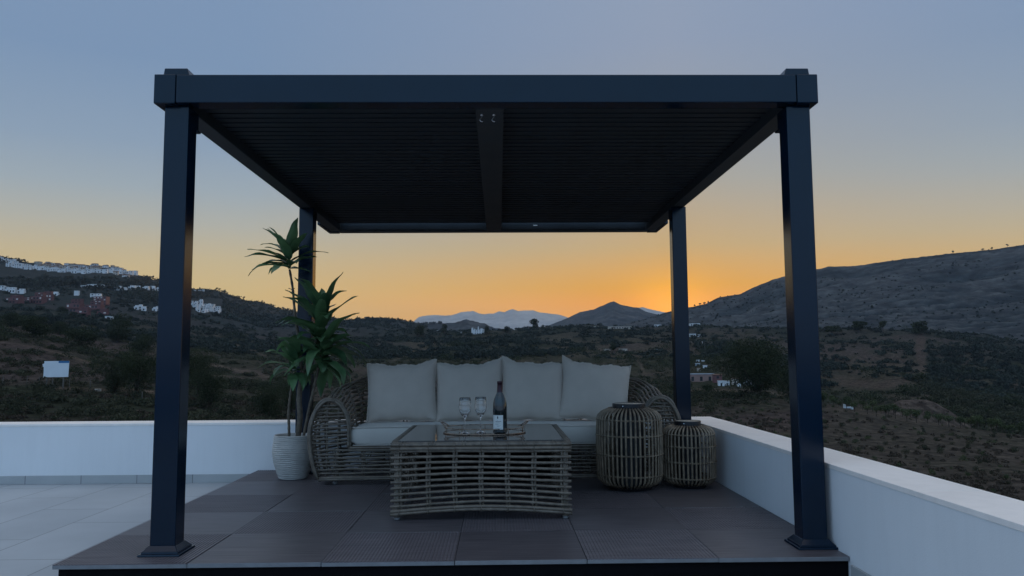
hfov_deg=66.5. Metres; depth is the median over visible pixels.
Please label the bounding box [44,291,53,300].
apartment block
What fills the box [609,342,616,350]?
tree
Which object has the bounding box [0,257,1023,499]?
ground
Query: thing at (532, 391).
throw pillow
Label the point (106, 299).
apartment block
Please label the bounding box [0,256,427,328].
woodland
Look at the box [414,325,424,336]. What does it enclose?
tree
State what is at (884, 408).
orchard tree
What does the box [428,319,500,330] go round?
wooded foothill
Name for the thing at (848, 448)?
dry brush
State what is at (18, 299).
apartment block
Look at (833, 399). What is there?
orchard tree
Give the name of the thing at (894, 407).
orchard tree
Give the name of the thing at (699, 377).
house
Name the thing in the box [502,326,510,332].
tree
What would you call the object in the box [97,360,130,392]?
olive tree
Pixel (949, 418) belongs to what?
orchard tree
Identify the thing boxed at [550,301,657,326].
pointed peak
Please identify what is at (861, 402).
orchard tree
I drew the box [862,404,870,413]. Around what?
orchard tree
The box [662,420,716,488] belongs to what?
rattan lantern
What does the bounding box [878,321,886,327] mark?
tree
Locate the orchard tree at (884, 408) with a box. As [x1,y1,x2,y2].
[879,404,891,416]
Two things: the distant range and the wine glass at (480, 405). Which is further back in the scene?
the distant range
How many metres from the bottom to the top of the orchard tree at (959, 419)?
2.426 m
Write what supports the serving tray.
on the coffee table
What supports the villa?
on the ground
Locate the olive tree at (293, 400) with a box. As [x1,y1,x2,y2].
[275,375,295,411]
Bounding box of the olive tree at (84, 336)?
[63,325,102,345]
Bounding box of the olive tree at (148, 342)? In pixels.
[129,333,156,354]
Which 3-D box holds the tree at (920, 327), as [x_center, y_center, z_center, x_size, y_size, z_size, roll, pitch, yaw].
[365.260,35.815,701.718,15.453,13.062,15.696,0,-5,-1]
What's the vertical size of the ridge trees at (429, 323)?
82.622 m
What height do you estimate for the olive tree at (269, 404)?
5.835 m
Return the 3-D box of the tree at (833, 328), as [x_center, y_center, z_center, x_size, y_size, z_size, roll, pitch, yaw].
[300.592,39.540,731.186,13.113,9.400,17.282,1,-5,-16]
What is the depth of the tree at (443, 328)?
816.95 m
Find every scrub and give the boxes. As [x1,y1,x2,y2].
[0,279,1023,399]
[0,320,1023,434]
[0,373,1023,473]
[619,245,1023,341]
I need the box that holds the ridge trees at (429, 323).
[423,321,512,329]
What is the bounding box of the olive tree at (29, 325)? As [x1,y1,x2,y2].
[15,315,55,334]
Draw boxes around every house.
[6,287,16,293]
[17,289,25,293]
[608,326,631,328]
[690,373,711,381]
[712,374,721,382]
[718,381,723,385]
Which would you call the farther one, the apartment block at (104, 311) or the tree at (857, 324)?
the tree at (857, 324)
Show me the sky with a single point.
(917, 119)
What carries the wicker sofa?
on the deck
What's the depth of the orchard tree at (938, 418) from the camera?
143.42 m
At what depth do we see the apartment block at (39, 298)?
742.31 m
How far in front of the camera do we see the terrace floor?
5.06 m
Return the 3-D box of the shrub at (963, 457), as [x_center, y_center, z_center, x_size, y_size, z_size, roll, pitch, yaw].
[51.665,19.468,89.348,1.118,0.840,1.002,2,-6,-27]
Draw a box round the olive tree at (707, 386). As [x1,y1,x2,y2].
[702,384,712,389]
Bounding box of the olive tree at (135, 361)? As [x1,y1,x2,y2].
[113,346,155,394]
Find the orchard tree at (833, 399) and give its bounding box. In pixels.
[829,397,837,404]
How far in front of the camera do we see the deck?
3.98 m
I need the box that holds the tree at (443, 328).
[440,324,446,333]
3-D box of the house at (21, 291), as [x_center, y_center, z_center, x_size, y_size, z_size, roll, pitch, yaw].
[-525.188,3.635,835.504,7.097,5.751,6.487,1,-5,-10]
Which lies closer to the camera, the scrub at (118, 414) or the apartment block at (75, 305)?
the scrub at (118, 414)
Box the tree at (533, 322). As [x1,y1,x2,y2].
[529,318,538,327]
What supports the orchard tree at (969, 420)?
on the ground
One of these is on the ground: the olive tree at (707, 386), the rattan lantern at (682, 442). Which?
the olive tree at (707, 386)
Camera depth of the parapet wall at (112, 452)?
6.48 m
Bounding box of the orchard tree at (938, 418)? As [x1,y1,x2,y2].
[936,414,941,424]
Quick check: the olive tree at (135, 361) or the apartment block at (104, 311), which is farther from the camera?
the apartment block at (104, 311)
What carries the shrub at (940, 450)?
on the ground
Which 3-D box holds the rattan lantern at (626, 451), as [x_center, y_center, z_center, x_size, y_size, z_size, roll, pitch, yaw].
[0.822,1.105,5.471,0.475,0.589,0.474,0,-5,-1]
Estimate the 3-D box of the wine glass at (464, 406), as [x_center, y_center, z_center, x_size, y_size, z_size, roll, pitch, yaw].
[-0.289,0.785,4.804,0.077,0.218,0.077,0,-5,-1]
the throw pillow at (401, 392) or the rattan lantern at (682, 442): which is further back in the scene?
the throw pillow at (401, 392)
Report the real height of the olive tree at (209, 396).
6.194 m
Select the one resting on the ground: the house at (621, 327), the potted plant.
the house at (621, 327)
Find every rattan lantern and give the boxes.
[595,402,663,491]
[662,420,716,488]
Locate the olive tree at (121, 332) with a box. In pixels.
[105,312,133,340]
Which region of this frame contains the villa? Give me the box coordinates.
[471,327,483,333]
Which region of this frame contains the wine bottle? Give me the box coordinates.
[493,381,506,433]
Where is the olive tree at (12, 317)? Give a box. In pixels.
[0,312,22,326]
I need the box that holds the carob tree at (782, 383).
[765,366,789,399]
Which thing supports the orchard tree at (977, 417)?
on the ground
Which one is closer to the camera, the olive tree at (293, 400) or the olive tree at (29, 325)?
the olive tree at (293, 400)
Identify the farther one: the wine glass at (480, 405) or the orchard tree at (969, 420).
the orchard tree at (969, 420)
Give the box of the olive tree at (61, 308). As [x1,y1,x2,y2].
[57,306,66,311]
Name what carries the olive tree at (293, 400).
on the ground
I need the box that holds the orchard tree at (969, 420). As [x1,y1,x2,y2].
[965,416,974,428]
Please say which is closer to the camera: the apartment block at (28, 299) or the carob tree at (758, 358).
the carob tree at (758, 358)
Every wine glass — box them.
[459,397,470,433]
[474,397,486,432]
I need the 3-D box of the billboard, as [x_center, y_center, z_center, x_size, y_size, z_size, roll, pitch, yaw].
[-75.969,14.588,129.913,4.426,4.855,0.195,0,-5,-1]
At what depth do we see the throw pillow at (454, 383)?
6.02 m
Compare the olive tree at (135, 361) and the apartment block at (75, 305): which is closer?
the olive tree at (135, 361)
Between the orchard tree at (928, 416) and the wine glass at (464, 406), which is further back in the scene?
the orchard tree at (928, 416)
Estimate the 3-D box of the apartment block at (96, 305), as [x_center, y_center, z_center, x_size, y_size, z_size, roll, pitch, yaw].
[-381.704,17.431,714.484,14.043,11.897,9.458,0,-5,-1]
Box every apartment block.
[6,295,24,303]
[24,297,31,302]
[30,292,46,303]
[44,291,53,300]
[66,299,84,311]
[77,307,90,316]
[85,300,104,311]
[93,296,109,305]
[96,309,108,315]
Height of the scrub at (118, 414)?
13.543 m
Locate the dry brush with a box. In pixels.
[0,336,1023,500]
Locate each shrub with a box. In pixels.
[936,447,944,453]
[958,454,969,460]
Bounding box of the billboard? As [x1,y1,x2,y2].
[42,361,68,387]
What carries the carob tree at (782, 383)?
on the ground
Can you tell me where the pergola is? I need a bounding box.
[137,68,838,556]
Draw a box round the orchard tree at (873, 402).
[866,398,877,411]
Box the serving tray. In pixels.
[440,421,528,435]
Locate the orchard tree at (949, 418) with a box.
[942,413,954,426]
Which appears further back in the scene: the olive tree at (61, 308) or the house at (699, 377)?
the olive tree at (61, 308)
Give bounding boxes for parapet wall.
[0,417,717,484]
[691,419,1023,575]
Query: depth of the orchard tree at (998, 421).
142.91 m
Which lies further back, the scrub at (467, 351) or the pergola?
the scrub at (467, 351)
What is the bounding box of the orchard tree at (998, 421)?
[990,416,1002,431]
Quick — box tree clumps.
[0,310,1023,420]
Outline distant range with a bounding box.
[414,307,665,329]
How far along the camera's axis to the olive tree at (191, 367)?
121.59 m
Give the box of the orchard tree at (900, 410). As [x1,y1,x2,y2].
[898,407,905,416]
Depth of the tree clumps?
359.44 m
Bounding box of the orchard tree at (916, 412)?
[910,409,920,422]
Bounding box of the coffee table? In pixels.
[390,424,571,519]
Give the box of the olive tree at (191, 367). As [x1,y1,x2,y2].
[150,351,206,394]
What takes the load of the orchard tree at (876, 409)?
on the ground
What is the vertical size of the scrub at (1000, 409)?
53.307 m
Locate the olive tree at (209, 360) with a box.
[189,347,220,395]
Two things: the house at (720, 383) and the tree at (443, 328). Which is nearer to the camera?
the house at (720, 383)
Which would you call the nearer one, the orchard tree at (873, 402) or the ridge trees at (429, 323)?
the orchard tree at (873, 402)
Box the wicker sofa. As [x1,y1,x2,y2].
[307,374,680,483]
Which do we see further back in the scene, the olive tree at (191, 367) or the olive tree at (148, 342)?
the olive tree at (148, 342)
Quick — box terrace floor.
[0,483,228,575]
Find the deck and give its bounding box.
[52,468,849,575]
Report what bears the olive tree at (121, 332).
on the ground
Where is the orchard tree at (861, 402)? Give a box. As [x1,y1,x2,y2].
[858,400,866,409]
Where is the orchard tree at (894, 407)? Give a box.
[889,403,899,418]
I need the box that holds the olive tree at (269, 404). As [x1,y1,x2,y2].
[245,380,287,418]
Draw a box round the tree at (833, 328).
[824,326,841,332]
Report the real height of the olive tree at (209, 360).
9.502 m
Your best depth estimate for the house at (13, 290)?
828.79 m
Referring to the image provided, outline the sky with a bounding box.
[0,0,1023,321]
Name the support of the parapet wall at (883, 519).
on the house
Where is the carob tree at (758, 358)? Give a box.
[706,337,788,394]
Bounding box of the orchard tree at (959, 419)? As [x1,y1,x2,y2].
[955,416,964,427]
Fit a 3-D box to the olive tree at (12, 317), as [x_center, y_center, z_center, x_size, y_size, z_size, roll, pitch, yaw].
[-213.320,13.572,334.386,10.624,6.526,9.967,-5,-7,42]
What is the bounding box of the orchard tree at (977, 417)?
[971,414,982,429]
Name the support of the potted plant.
on the deck
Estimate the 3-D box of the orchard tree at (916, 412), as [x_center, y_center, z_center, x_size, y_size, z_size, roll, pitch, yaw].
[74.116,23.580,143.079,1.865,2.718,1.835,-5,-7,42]
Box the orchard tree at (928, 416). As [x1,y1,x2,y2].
[923,413,931,422]
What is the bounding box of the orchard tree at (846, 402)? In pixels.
[842,398,849,408]
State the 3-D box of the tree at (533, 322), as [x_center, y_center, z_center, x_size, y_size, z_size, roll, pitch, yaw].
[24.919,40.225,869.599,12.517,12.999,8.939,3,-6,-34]
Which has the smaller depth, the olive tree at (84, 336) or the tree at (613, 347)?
the olive tree at (84, 336)
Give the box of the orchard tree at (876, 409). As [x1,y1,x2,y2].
[872,406,879,415]
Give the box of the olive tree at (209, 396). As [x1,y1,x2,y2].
[189,370,232,404]
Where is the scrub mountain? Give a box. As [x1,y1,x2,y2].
[621,245,1023,340]
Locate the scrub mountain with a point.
(963, 292)
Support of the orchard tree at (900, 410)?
on the ground
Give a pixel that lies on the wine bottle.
(499, 412)
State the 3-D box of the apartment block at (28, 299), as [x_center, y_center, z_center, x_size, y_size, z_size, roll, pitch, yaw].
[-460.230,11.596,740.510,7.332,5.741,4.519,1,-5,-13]
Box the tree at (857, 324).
[851,321,866,330]
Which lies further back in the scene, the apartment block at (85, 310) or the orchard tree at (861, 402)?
the apartment block at (85, 310)
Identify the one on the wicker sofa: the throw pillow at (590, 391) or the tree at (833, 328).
the throw pillow at (590, 391)
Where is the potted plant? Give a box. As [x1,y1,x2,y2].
[245,218,370,479]
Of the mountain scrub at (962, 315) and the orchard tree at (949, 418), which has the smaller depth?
the orchard tree at (949, 418)
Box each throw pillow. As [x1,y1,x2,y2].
[366,359,437,422]
[436,357,501,421]
[502,356,565,420]
[559,355,630,420]
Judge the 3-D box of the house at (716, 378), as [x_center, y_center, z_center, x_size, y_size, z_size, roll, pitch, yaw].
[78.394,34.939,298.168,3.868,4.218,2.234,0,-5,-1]
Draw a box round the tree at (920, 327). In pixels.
[910,321,927,334]
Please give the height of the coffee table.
0.444 m
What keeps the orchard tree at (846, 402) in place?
on the ground

